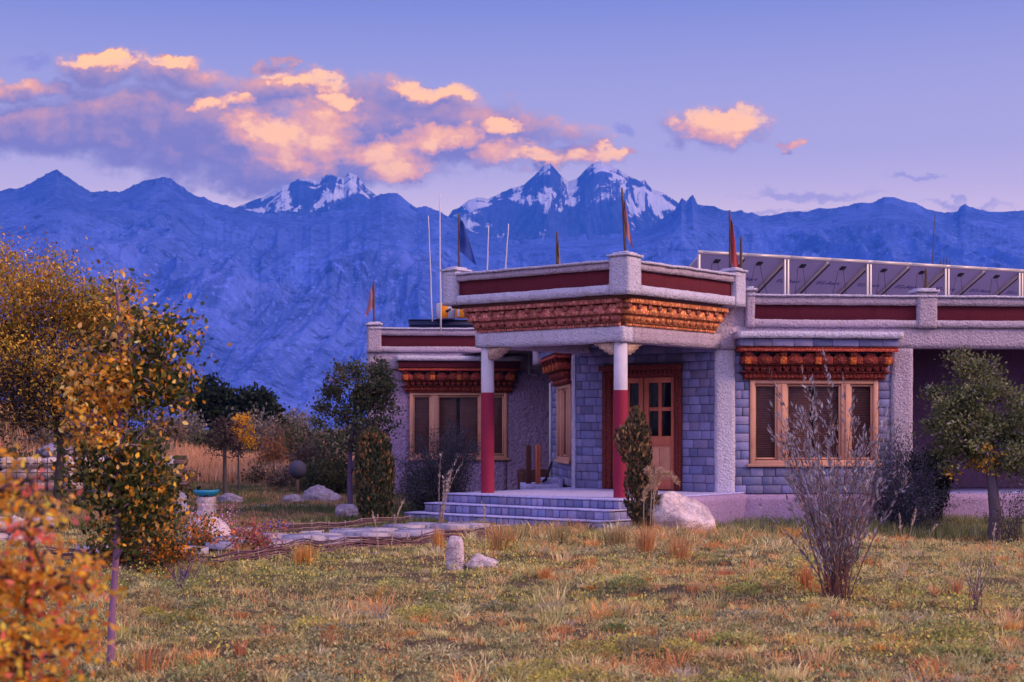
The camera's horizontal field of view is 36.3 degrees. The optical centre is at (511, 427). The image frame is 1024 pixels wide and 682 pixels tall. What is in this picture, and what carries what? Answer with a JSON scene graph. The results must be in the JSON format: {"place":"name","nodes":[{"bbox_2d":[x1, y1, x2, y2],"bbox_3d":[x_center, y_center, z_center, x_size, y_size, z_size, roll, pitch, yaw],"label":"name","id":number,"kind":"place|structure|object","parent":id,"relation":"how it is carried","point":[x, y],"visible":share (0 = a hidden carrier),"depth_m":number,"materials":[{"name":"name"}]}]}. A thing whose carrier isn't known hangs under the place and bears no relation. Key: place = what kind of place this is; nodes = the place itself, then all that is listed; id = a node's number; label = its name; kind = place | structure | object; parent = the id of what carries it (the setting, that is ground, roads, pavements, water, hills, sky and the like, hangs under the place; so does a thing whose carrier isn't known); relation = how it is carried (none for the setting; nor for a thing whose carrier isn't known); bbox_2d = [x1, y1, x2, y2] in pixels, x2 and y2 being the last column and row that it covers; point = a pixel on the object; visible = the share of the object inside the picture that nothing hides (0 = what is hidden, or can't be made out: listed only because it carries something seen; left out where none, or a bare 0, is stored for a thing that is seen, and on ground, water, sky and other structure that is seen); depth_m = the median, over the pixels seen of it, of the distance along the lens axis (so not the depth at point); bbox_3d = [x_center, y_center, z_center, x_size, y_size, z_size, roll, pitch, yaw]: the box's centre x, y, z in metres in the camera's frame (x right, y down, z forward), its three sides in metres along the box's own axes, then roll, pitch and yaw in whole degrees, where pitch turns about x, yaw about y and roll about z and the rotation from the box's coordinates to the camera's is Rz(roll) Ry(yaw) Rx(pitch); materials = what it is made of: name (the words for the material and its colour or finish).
{"place":"outdoors","nodes":[
{"label":"outdoors","id":0,"kind":"place"},
{"bbox_2d":[77,522,489,553],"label":"path","id":1,"kind":"structure","parent":0,"point":[408,528],"depth_m":22.43,"materials":[{"name":"stone"}]},
{"bbox_2d":[235,161,677,239],"bbox_3d":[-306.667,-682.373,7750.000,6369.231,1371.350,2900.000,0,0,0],"label":"mountains","id":2,"kind":"structure","parent":0,"point":[548,201],"depth_m":7861.23,"materials":[{"name":"snow"}]},
{"bbox_2d":[0,169,1023,428],"bbox_3d":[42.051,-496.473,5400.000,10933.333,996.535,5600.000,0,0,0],"label":"mountains","id":3,"kind":"structure","parent":0,"point":[284,307],"depth_m":5102.26,"materials":[{"name":"stone"}]},
{"bbox_2d":[0,403,1023,681],"bbox_3d":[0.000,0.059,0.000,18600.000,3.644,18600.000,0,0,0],"label":"ground","id":4,"kind":"structure","parent":0,"point":[368,567],"depth_m":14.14,"materials":[{"name":"plant"}]},
{"bbox_2d":[0,429,43,499],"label":"bush","id":5,"kind":"object","parent":4,"relation":"on","point":[13,450],"visible":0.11,"depth_m":34.45,"materials":[{"name":"brown plant"}]},
{"bbox_2d":[0,407,48,439],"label":"bush","id":6,"kind":"object","parent":4,"relation":"on","point":[1,429],"visible":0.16,"depth_m":51.59,"materials":[{"name":"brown plant"}]},
{"bbox_2d":[0,515,55,543],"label":"stone wall","id":7,"kind":"structure","parent":4,"relation":"on","point":[5,535],"depth_m":21.94,"materials":[{"name":"white stone"}]},
{"bbox_2d":[3,407,83,450],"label":"bush","id":8,"kind":"object","parent":4,"relation":"on","point":[43,438],"visible":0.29,"depth_m":49.19,"materials":[{"name":"brown plant"}]},
{"bbox_2d":[0,455,89,491],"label":"stone wall","id":9,"kind":"structure","parent":4,"relation":"on","point":[34,464],"depth_m":33.39,"materials":[{"name":"white stone"}]},
{"bbox_2d":[37,442,73,457],"bbox_3d":[-10.523,0.568,36.010,0.775,0.508,1.478,0,0,0],"label":"boulder","id":10,"kind":"object","parent":4,"relation":"on","point":[44,453],"visible":0.41,"depth_m":35.42,"materials":[{"name":"stone"}]},
{"bbox_2d":[0,439,151,681],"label":"autumn bush","id":11,"kind":"object","parent":4,"relation":"on","point":[61,629],"visible":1,"depth_m":4.18,"materials":[{"name":"orange plant"}]},
{"bbox_2d":[68,415,109,459],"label":"bush","id":12,"kind":"object","parent":4,"relation":"on","point":[82,426],"visible":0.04,"depth_m":47.52,"materials":[{"name":"green plant"}]},
{"bbox_2d":[46,543,152,568],"bbox_3d":[-4.951,1.584,18.641,0.058,0.359,2.422,0,0,-45],"label":"wattle edging","id":13,"kind":"object","parent":4,"relation":"on","point":[75,549],"visible":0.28,"depth_m":19.04,"materials":[{"name":"wicker"}]},
{"bbox_2d":[0,226,203,511],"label":"autumn tree","id":14,"kind":"object","parent":4,"relation":"on","point":[20,343],"visible":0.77,"depth_m":29.50,"materials":[{"name":"yellow plant"}]},
{"bbox_2d":[79,508,184,570],"bbox_3d":[-4.382,1.267,17.864,1.294,0.881,1.502,0,0,18],"label":"bush","id":15,"kind":"object","parent":4,"relation":"on","point":[102,548],"visible":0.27,"depth_m":17.73,"materials":[{"name":"orange plant"}]},
{"bbox_2d":[36,259,232,661],"bbox_3d":[-2.568,0.247,10.692,1.344,2.779,1.066,0,0,0],"label":"young tree","id":16,"kind":"object","parent":4,"relation":"on","point":[149,483],"visible":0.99,"depth_m":10.59,"materials":[{"name":"yellow plant"}]},
{"bbox_2d":[138,432,183,455],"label":"bush","id":17,"kind":"object","parent":4,"relation":"on","point":[171,439],"visible":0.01,"depth_m":50.05,"materials":[{"name":"green plant"}]},
{"bbox_2d":[129,409,195,445],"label":"bush","id":18,"kind":"object","parent":4,"relation":"on","point":[176,435],"visible":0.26,"depth_m":61.89,"materials":[{"name":"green plant"}]},
{"bbox_2d":[123,524,219,574],"bbox_3d":[-3.836,1.368,17.543,1.095,0.638,1.445,0,0,-41],"label":"bush","id":19,"kind":"object","parent":4,"relation":"on","point":[170,552],"visible":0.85,"depth_m":17.39,"materials":[{"name":"orange plant"}]},
{"bbox_2d":[0,400,355,484],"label":"reeds","id":20,"kind":"object","parent":4,"relation":"on","point":[207,467],"visible":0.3,"depth_m":46.60,"materials":[{"name":"beige plant"}]},
{"bbox_2d":[173,455,187,484],"bbox_3d":[-7.473,0.950,35.134,0.314,0.650,0.269,0,0,-8],"label":"slate stack","id":21,"kind":"object","parent":4,"relation":"on","point":[180,461],"visible":0.52,"depth_m":35.03,"materials":[{"name":"stone"}]},
{"bbox_2d":[159,454,202,492],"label":"bush","id":22,"kind":"object","parent":4,"relation":"on","point":[191,482],"visible":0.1,"depth_m":38.19,"materials":[{"name":"green plant"}]},
{"bbox_2d":[159,549,205,589],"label":"purple twigs","id":23,"kind":"object","parent":4,"relation":"on","point":[184,575],"visible":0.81,"depth_m":15.99,"materials":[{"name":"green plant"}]},
{"bbox_2d":[157,401,211,445],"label":"bush","id":24,"kind":"object","parent":4,"relation":"on","point":[193,425],"visible":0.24,"depth_m":69.53,"materials":[{"name":"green plant"}]},
{"bbox_2d":[170,649,208,668],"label":"grass tuft","id":25,"kind":"object","parent":4,"relation":"on","point":[193,659],"visible":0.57,"depth_m":10.62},
{"bbox_2d":[169,507,230,551],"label":"bush","id":26,"kind":"object","parent":4,"relation":"on","point":[205,535],"visible":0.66,"depth_m":20.26,"materials":[{"name":"red plant"}]},
{"bbox_2d":[196,496,217,516],"bbox_3d":[-5.454,1.464,27.857,0.436,0.476,0.438,0,0,0],"label":"bowl pedestal","id":27,"kind":"object","parent":4,"relation":"on","point":[209,501],"visible":0.59,"depth_m":27.72,"materials":[{"name":"white stone"}]},
{"bbox_2d":[194,489,218,496],"bbox_3d":[-5.458,1.158,27.861,0.452,0.138,0.452,0,0,0],"label":"blue bowl","id":28,"kind":"object","parent":27,"relation":"on","point":[209,492],"visible":0.97,"depth_m":27.69,"materials":[{"name":"ceramic"}]},
{"bbox_2d":[182,426,232,453],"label":"bush","id":29,"kind":"object","parent":4,"relation":"on","point":[201,441],"visible":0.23,"depth_m":57.26,"materials":[{"name":"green plant"}]},
{"bbox_2d":[184,516,231,538],"bbox_3d":[-4.323,1.490,22.185,0.705,0.455,0.826,0,0,0],"label":"boulder","id":30,"kind":"object","parent":4,"relation":"on","point":[222,524],"visible":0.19,"depth_m":22.09,"materials":[{"name":"white stone"}]},
{"bbox_2d":[175,372,243,434],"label":"tree","id":31,"kind":"object","parent":4,"relation":"on","point":[216,394],"visible":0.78,"depth_m":84.38,"materials":[{"name":"green plant"}]},
{"bbox_2d":[179,501,239,535],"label":"flowers","id":32,"kind":"object","parent":4,"relation":"on","point":[214,513],"visible":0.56,"depth_m":22.13,"materials":[{"name":"pink plant"}]},
{"bbox_2d":[0,467,448,532],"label":"grass","id":33,"kind":"structure","parent":4,"relation":"on","point":[250,495],"depth_m":30.43,"materials":[{"name":"plant"}]},
{"bbox_2d":[201,415,251,494],"bbox_3d":[-6.036,0.666,32.978,1.116,1.925,0.856,0,0,0],"label":"plum tree","id":34,"kind":"object","parent":4,"relation":"on","point":[224,443],"visible":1,"depth_m":32.93,"materials":[{"name":"orange plant"}]},
{"bbox_2d":[216,493,243,503],"bbox_3d":[-5.956,1.514,32.893,0.574,0.295,0.536,0,0,0],"label":"rock","id":35,"kind":"object","parent":4,"relation":"on","point":[231,497],"visible":0.69,"depth_m":32.74,"materials":[{"name":"stone"}]},
{"bbox_2d":[224,638,251,656],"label":"grass tuft","id":36,"kind":"object","parent":4,"relation":"on","point":[236,644],"visible":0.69,"depth_m":11.17,"materials":[{"name":"plant"}]},
{"bbox_2d":[227,411,259,491],"bbox_3d":[-6.575,0.591,37.903,0.860,2.005,0.760,0,0,0],"label":"sapling","id":37,"kind":"object","parent":4,"relation":"on","point":[246,438],"visible":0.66,"depth_m":37.93,"materials":[{"name":"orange plant"}]},
{"bbox_2d":[214,515,290,555],"bbox_3d":[-3.390,1.398,19.934,1.080,0.575,1.298,0,0,-27],"label":"bush","id":38,"kind":"object","parent":4,"relation":"on","point":[260,541],"visible":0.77,"depth_m":19.84,"materials":[{"name":"red plant"}]},
{"bbox_2d":[226,402,281,454],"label":"bush","id":39,"kind":"object","parent":4,"relation":"on","point":[261,425],"visible":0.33,"depth_m":65.42,"materials":[{"name":"green plant"}]},
{"bbox_2d":[227,381,289,434],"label":"tree","id":40,"kind":"object","parent":4,"relation":"on","point":[250,397],"visible":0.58,"depth_m":84.53,"materials":[{"name":"green plant"}]},
{"bbox_2d":[240,453,279,486],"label":"bush","id":41,"kind":"object","parent":4,"relation":"on","point":[255,474],"visible":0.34,"depth_m":44.10,"materials":[{"name":"green plant"}]},
{"bbox_2d":[250,408,300,455],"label":"bush","id":42,"kind":"object","parent":4,"relation":"on","point":[278,432],"visible":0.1,"depth_m":55.41,"materials":[{"name":"brown plant"}]},
{"bbox_2d":[255,426,298,465],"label":"bush","id":43,"kind":"object","parent":4,"relation":"on","point":[271,451],"visible":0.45,"depth_m":47.43,"materials":[{"name":"brown plant"}]},
{"bbox_2d":[262,517,291,531],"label":"flowers","id":44,"kind":"object","parent":4,"relation":"on","point":[277,525],"visible":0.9,"depth_m":23.93,"materials":[{"name":"purple plant"}]},
{"bbox_2d":[261,460,295,488],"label":"bush","id":45,"kind":"object","parent":4,"relation":"on","point":[280,480],"visible":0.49,"depth_m":40.40,"materials":[{"name":"green plant"}]},
{"bbox_2d":[282,494,303,503],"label":"boulder","id":46,"kind":"object","parent":4,"relation":"on","point":[295,497],"visible":0.66,"depth_m":32.39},
{"bbox_2d":[274,404,313,436],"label":"bush","id":47,"kind":"object","parent":4,"relation":"on","point":[298,417],"visible":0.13,"depth_m":94.54,"materials":[{"name":"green plant"}]},
{"bbox_2d":[288,460,306,493],"bbox_3d":[-5.085,1.253,37.000,0.430,0.963,0.427,0,0,0],"label":"garden globe","id":48,"kind":"object","parent":4,"relation":"on","point":[297,469],"visible":0.98,"depth_m":36.86,"materials":[{"name":"stone"}]},
{"bbox_2d":[270,411,327,459],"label":"bush","id":49,"kind":"object","parent":4,"relation":"on","point":[293,432],"visible":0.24,"depth_m":49.34,"materials":[{"name":"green plant"}]},
{"bbox_2d":[289,541,319,564],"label":"grass tuft","id":50,"kind":"object","parent":4,"relation":"on","point":[301,554],"visible":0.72,"depth_m":18.20,"materials":[{"name":"plant"}]},
{"bbox_2d":[276,424,344,472],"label":"bush","id":51,"kind":"object","parent":4,"relation":"on","point":[307,450],"visible":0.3,"depth_m":43.47,"materials":[{"name":"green plant"}]},
{"bbox_2d":[285,446,353,492],"bbox_3d":[-4.816,1.192,38.966,1.418,1.496,3.989,0,0,0],"label":"bush","id":52,"kind":"object","parent":4,"relation":"on","point":[309,479],"visible":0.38,"depth_m":38.37,"materials":[{"name":"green plant"}]},
{"bbox_2d":[301,485,341,502],"bbox_3d":[-4.137,1.495,33.898,0.904,0.522,0.777,0,0,0],"label":"boulder","id":53,"kind":"object","parent":4,"relation":"on","point":[316,492],"visible":0.66,"depth_m":33.66,"materials":[{"name":"stone"}]},
{"bbox_2d":[156,525,490,566],"bbox_3d":[-2.186,1.571,20.410,0.058,0.397,6.519,0,0,35],"label":"wattle edging","id":54,"kind":"object","parent":4,"relation":"on","point":[344,543],"visible":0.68,"depth_m":20.29,"materials":[{"name":"wicker"}]},
{"bbox_2d":[315,625,341,645],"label":"grass tuft","id":55,"kind":"object","parent":4,"relation":"on","point":[330,636],"visible":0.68,"depth_m":11.43,"materials":[{"name":"plant"}]},
{"bbox_2d":[256,514,410,532],"bbox_3d":[-2.796,1.584,24.903,3.070,0.349,0.058,0,0,-44],"label":"wattle edging","id":56,"kind":"object","parent":4,"relation":"on","point":[328,523],"visible":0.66,"depth_m":24.77,"materials":[{"name":"wicker"}]},
{"bbox_2d":[315,443,354,494],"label":"bush","id":57,"kind":"object","parent":4,"relation":"on","point":[335,476],"visible":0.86,"depth_m":37.63,"materials":[{"name":"green plant"}]},
{"bbox_2d":[335,504,358,516],"bbox_3d":[-2.974,1.534,28.136,0.462,0.325,0.491,0,0,0],"label":"boulder","id":58,"kind":"object","parent":4,"relation":"on","point":[345,509],"visible":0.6,"depth_m":27.98,"materials":[{"name":"stone"}]},
{"bbox_2d":[305,353,406,503],"bbox_3d":[-2.825,0.153,28.530,1.817,3.057,1.481,0,0,-24],"label":"garden tree","id":59,"kind":"object","parent":4,"relation":"on","point":[366,396],"visible":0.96,"depth_m":28.37,"materials":[{"name":"green plant"}]},
{"bbox_2d":[353,425,395,519],"bbox_3d":[-2.339,0.797,26.618,0.738,1.688,0.751,0,0,0],"label":"thuja","id":60,"kind":"object","parent":4,"relation":"on","point":[374,477],"visible":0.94,"depth_m":26.41,"materials":[{"name":"green plant"}]},
{"bbox_2d":[393,417,480,511],"bbox_3d":[-1.402,0.753,29.222,1.972,1.952,3.263,0,0,0],"label":"dark bush","id":61,"kind":"object","parent":4,"relation":"on","point":[423,486],"visible":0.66,"depth_m":28.92,"materials":[{"name":"green plant"}]},
{"bbox_2d":[428,523,446,548],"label":"grass tuft","id":62,"kind":"object","parent":4,"relation":"on","point":[438,539],"visible":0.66,"depth_m":20.70,"materials":[{"name":"plant"}]},
{"bbox_2d":[437,451,462,522],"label":"silver sprig","id":63,"kind":"object","parent":4,"relation":"on","point":[441,519],"visible":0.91,"depth_m":24.17,"materials":[{"name":"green plant"}]},
{"bbox_2d":[446,536,463,570],"bbox_3d":[-0.663,1.506,18.219,0.215,0.490,0.224,0,0,0],"label":"boulder","id":64,"kind":"object","parent":4,"relation":"on","point":[455,549],"visible":0.74,"depth_m":18.12,"materials":[{"name":"white stone"}]},
{"bbox_2d":[464,553,499,570],"bbox_3d":[-0.354,1.593,18.180,0.429,0.257,0.306,0,0,0],"label":"boulder","id":65,"kind":"object","parent":4,"relation":"on","point":[477,559],"visible":0.66,"depth_m":18.08,"materials":[{"name":"white stone"}]},
{"bbox_2d":[0,570,997,681],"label":"ground cover","id":66,"kind":"object","parent":4,"relation":"on","point":[563,672],"visible":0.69,"depth_m":11.62,"materials":[{"name":"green plant"}]},
{"bbox_2d":[473,517,526,550],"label":"grass tuft","id":67,"kind":"object","parent":4,"relation":"on","point":[496,538],"visible":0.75,"depth_m":20.16,"materials":[{"name":"plant"}]},
{"bbox_2d":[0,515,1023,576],"bbox_3d":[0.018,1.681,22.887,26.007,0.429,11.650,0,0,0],"label":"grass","id":68,"kind":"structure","parent":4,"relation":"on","point":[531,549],"depth_m":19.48,"materials":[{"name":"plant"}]},
{"bbox_2d":[531,564,556,579],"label":"grass tuft","id":69,"kind":"object","parent":4,"relation":"on","point":[545,575],"visible":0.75,"depth_m":16.68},
{"bbox_2d":[538,522,582,544],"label":"grass tuft","id":70,"kind":"object","parent":4,"relation":"on","point":[559,536],"visible":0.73,"depth_m":22.57,"materials":[{"name":"plant"}]},
{"bbox_2d":[590,517,637,547],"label":"grass tuft","id":71,"kind":"object","parent":4,"relation":"on","point":[617,536],"visible":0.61,"depth_m":21.55,"materials":[{"name":"plant"}]},
{"bbox_2d":[612,405,660,529],"bbox_3d":[1.935,0.643,24.205,0.766,2.015,0.632,0,0,0],"label":"thuja","id":72,"kind":"object","parent":4,"relation":"on","point":[636,420],"visible":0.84,"depth_m":24.08,"materials":[{"name":"green plant"}]},
{"bbox_2d":[618,521,674,554],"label":"grass tuft","id":73,"kind":"object","parent":4,"relation":"on","point":[648,543],"visible":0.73,"depth_m":19.95,"materials":[{"name":"plant"}]},
{"bbox_2d":[641,465,679,530],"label":"plume grass","id":74,"kind":"object","parent":4,"relation":"on","point":[653,486],"depth_m":23.58,"materials":[{"name":"beige plant"}]},
{"bbox_2d":[650,526,703,560],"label":"grass tuft","id":75,"kind":"object","parent":4,"relation":"on","point":[681,546],"visible":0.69,"depth_m":19.29,"materials":[{"name":"plant"}]},
{"bbox_2d":[645,491,715,536],"bbox_3d":[2.595,1.407,24.267,1.148,0.842,0.960,0,0,0],"label":"boulder","id":76,"kind":"object","parent":4,"relation":"on","point":[671,507],"visible":0.56,"depth_m":24.03,"materials":[{"name":"white stone"}]},
{"bbox_2d":[446,514,920,550],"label":"grass","id":77,"kind":"structure","parent":4,"relation":"on","point":[735,534],"depth_m":23.27,"materials":[{"name":"plant"}]},
{"bbox_2d":[365,252,1023,530],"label":"house","id":78,"kind":"structure","parent":4,"relation":"on","point":[566,366],"depth_m":28.05,"materials":[{"name":"paint"}]},
{"bbox_2d":[365,281,374,321],"bbox_3d":[-3.390,-3.022,37.304,0.224,0.996,0.102,0,0,16],"label":"flag","id":79,"kind":"object","parent":78,"relation":"on","point":[371,304],"visible":1,"depth_m":37.29,"materials":[{"name":"pink fabric"}]},
{"bbox_2d":[428,216,432,320],"bbox_3d":[-1.996,-3.898,38.199,0.127,2.587,0.036,0,0,0],"label":"mast","id":80,"kind":"object","parent":78,"relation":"on","point":[430,272],"visible":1,"depth_m":38.19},
{"bbox_2d":[439,193,441,331],"bbox_3d":[-1.697,-3.918,37.000,0.061,3.283,0.049,0,0,0],"label":"mast","id":81,"kind":"object","parent":78,"relation":"on","point":[440,264],"visible":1,"depth_m":36.99,"materials":[{"name":"metal"}]},
{"bbox_2d":[408,319,473,327],"bbox_3d":[-1.723,-2.248,39.530,1.800,0.935,0.990,0,0,-5],"label":"solar panel","id":82,"kind":"object","parent":78,"relation":"on","point":[446,323],"visible":0.23,"depth_m":39.06,"materials":[{"name":"glass"}]},
{"bbox_2d":[436,303,454,318],"bbox_3d":[-1.653,-2.908,38.913,0.460,0.385,0.412,0,0,-5],"label":"orange box","id":83,"kind":"object","parent":82,"relation":"on","point":[448,312],"visible":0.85,"depth_m":38.72,"materials":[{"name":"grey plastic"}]},
{"bbox_2d":[408,392,509,460],"bbox_3d":[-1.297,-0.033,37.572,2.441,1.625,0.535,0,0,-5],"label":"window","id":84,"kind":"structure","parent":78,"relation":"in","point":[425,408],"depth_m":37.49,"materials":[{"name":"brown wood"}]},
{"bbox_2d":[458,213,475,266],"bbox_3d":[-0.802,-3.316,27.753,0.329,0.998,0.100,0,0,-7],"label":"flag","id":85,"kind":"object","parent":78,"relation":"on","point":[464,247],"visible":0.94,"depth_m":27.74,"materials":[{"name":"blue fabric"}]},
{"bbox_2d":[526,445,530,483],"bbox_3d":[0.333,0.841,31.215,0.110,0.978,0.070,0,0,-12],"label":"timber board","id":86,"kind":"object","parent":78,"relation":"attached to","point":[528,464],"visible":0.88,"depth_m":31.19,"materials":[{"name":"wood"}]},
{"bbox_2d":[535,445,540,483],"bbox_3d":[0.525,0.733,31.215,0.100,0.794,0.070,0,0,-12],"label":"timber board","id":87,"kind":"object","parent":78,"relation":"on","point":[537,464],"visible":1,"depth_m":31.19,"materials":[{"name":"wood"}]},
{"bbox_2d":[554,384,571,463],"bbox_3d":[1.071,-0.075,31.434,0.185,1.570,2.250,0,0,-5],"label":"window","id":88,"kind":"structure","parent":78,"relation":"in","point":[563,393],"depth_m":31.85,"materials":[{"name":"brown wood"}]},
{"bbox_2d":[621,188,632,251],"bbox_3d":[1.850,-3.333,25.153,0.186,1.073,0.100,0,0,-19],"label":"flag","id":89,"kind":"object","parent":78,"relation":"on","point":[626,232],"visible":1,"depth_m":25.14,"materials":[{"name":"pink fabric"}]},
{"bbox_2d":[598,364,682,490],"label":"door","id":90,"kind":"structure","parent":78,"relation":"in","point":[657,388],"depth_m":28.76,"materials":[{"name":"red wood"}]},
{"bbox_2d":[729,210,738,267],"bbox_3d":[3.944,-3.254,27.704,0.195,1.219,0.101,0,0,-18],"label":"flag","id":91,"kind":"object","parent":78,"relation":"attached to","point":[732,253],"visible":1,"depth_m":27.69,"materials":[{"name":"red fabric"}]},
{"bbox_2d":[747,380,879,466],"bbox_3d":[5.407,-0.080,28.210,2.448,1.560,0.535,0,0,-5],"label":"window","id":92,"kind":"structure","parent":78,"relation":"in","point":[763,452],"depth_m":28.09,"materials":[{"name":"brown wood"}]},
{"bbox_2d":[689,250,1023,295],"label":"solar array","id":93,"kind":"object","parent":78,"relation":"on","point":[767,273],"visible":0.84,"depth_m":32.24,"materials":[{"name":"glass"}]},
{"bbox_2d":[775,525,809,540],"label":"grass tuft","id":94,"kind":"object","parent":4,"relation":"on","point":[794,533],"visible":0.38,"depth_m":24.18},
{"bbox_2d":[791,561,820,591],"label":"grass tuft","id":95,"kind":"object","parent":4,"relation":"on","point":[806,579],"visible":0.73,"depth_m":15.31,"materials":[{"name":"plant"}]},
{"bbox_2d":[757,348,911,599],"bbox_3d":[2.994,0.431,14.781,1.344,2.441,1.608,0,0,0],"label":"willow shrub","id":96,"kind":"object","parent":4,"relation":"on","point":[833,575],"visible":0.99,"depth_m":14.68,"materials":[{"name":"grey plant"}]},
{"bbox_2d":[713,511,1023,541],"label":"weeds","id":97,"kind":"object","parent":4,"relation":"on","point":[965,525],"visible":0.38,"depth_m":25.98,"materials":[{"name":"green plant"}]},
{"bbox_2d":[842,419,975,531],"bbox_3d":[6.576,0.895,26.336,1.950,2.119,3.047,0,0,0],"label":"dark bush","id":98,"kind":"object","parent":4,"relation":"on","point":[907,503],"visible":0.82,"depth_m":26.28,"materials":[{"name":"green plant"}]},
{"bbox_2d":[905,442,955,523],"bbox_3d":[7.248,1.028,27.035,0.889,1.590,0.958,0,0,-13],"label":"thuja bush","id":99,"kind":"object","parent":4,"relation":"on","point":[946,479],"visible":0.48,"depth_m":26.85,"materials":[{"name":"green plant"}]},
{"bbox_2d":[942,575,973,594],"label":"grass tuft","id":100,"kind":"object","parent":4,"relation":"on","point":[957,587],"visible":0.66,"depth_m":15.24,"materials":[{"name":"plant"}]},
{"bbox_2d":[912,342,1023,539],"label":"veranda tree","id":101,"kind":"object","parent":4,"relation":"on","point":[978,428],"visible":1,"depth_m":25.49,"materials":[{"name":"green plant"}]},
{"bbox_2d":[960,548,994,609],"bbox_3d":[4.075,1.351,13.672,0.208,0.598,0.620,0,0,0],"label":"bare sapling","id":102,"kind":"object","parent":4,"relation":"on","point":[976,598],"visible":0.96,"depth_m":13.75,"materials":[{"name":"brown plant"}]},
{"bbox_2d":[976,470,1023,542],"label":"thin shrub","id":103,"kind":"object","parent":4,"relation":"on","point":[1013,528],"visible":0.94,"depth_m":25.20,"materials":[{"name":"brown plant"}]},
{"bbox_2d":[0,524,1023,681],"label":"grass","id":104,"kind":"structure","parent":0,"point":[886,675],"depth_m":13.48,"materials":[{"name":"plant"}]},
{"bbox_2d":[0,0,1023,215],"label":"sky","id":105,"kind":"structure","parent":0,"point":[759,107],"materials":[{"name":"blue"}]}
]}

